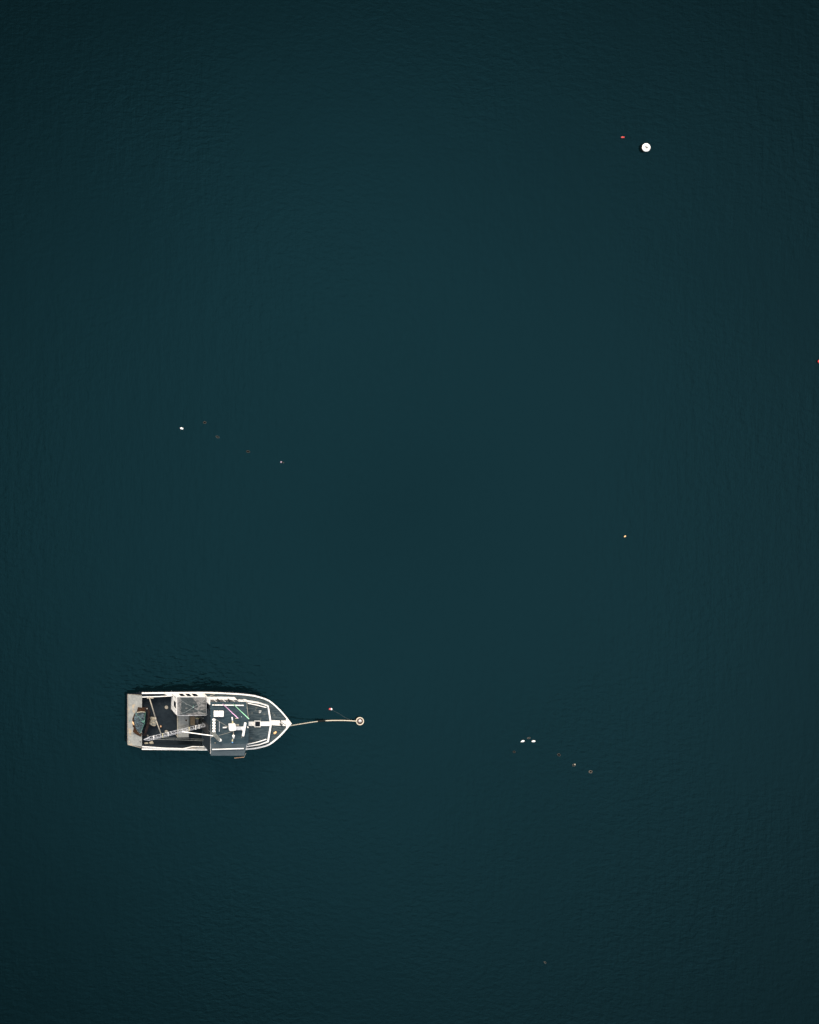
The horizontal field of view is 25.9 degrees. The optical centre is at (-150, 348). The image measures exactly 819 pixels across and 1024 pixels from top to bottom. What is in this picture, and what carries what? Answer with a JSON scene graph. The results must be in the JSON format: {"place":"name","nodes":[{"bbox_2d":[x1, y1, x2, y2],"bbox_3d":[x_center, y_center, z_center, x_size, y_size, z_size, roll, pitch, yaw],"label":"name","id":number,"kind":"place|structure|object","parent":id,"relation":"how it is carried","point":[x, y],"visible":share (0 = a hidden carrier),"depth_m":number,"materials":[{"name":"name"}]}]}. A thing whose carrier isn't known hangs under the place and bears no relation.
{"place":"outdoors","nodes":[
{"label":"outdoors","id":0,"kind":"place"},
{"bbox_2d":[0,0,818,1023],"bbox_3d":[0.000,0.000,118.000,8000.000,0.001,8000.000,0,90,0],"label":"water","id":1,"kind":"structure","parent":0,"point":[486,332],"depth_m":118.00,"materials":[{"name":"teal liquid"}]},
{"bbox_2d":[126,691,291,757],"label":"fishing boat","id":2,"kind":"object","parent":1,"relation":"on","point":[222,723],"visible":1,"depth_m":116.26,"materials":[{"name":"white paint"}]},
{"bbox_2d":[132,707,144,736],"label":"net bundle","id":3,"kind":"object","parent":2,"relation":"on","point":[138,719],"visible":1,"depth_m":116.79,"materials":[{"name":"fabric"}]},
{"bbox_2d":[149,717,155,725],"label":"fish tub","id":4,"kind":"object","parent":2,"relation":"on","point":[152,722],"visible":1,"depth_m":117.08,"materials":[{"name":"beige plastic"}]},
{"bbox_2d":[356,717,363,724],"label":"mooring buoy","id":5,"kind":"object","parent":1,"relation":"on","point":[359,720],"visible":1,"depth_m":117.81,"materials":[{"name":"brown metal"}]},
{"bbox_2d":[290,720,355,725],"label":"mooring line","id":6,"kind":"object","parent":5,"relation":"attached to","point":[323,721],"visible":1,"depth_m":117.72,"materials":[{"name":"beige fabric"}]},
{"bbox_2d":[641,143,650,151],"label":"mooring buoy","id":7,"kind":"object","parent":1,"relation":"on","point":[645,147],"visible":1,"depth_m":117.65,"materials":[{"name":"white paint"}]}
]}

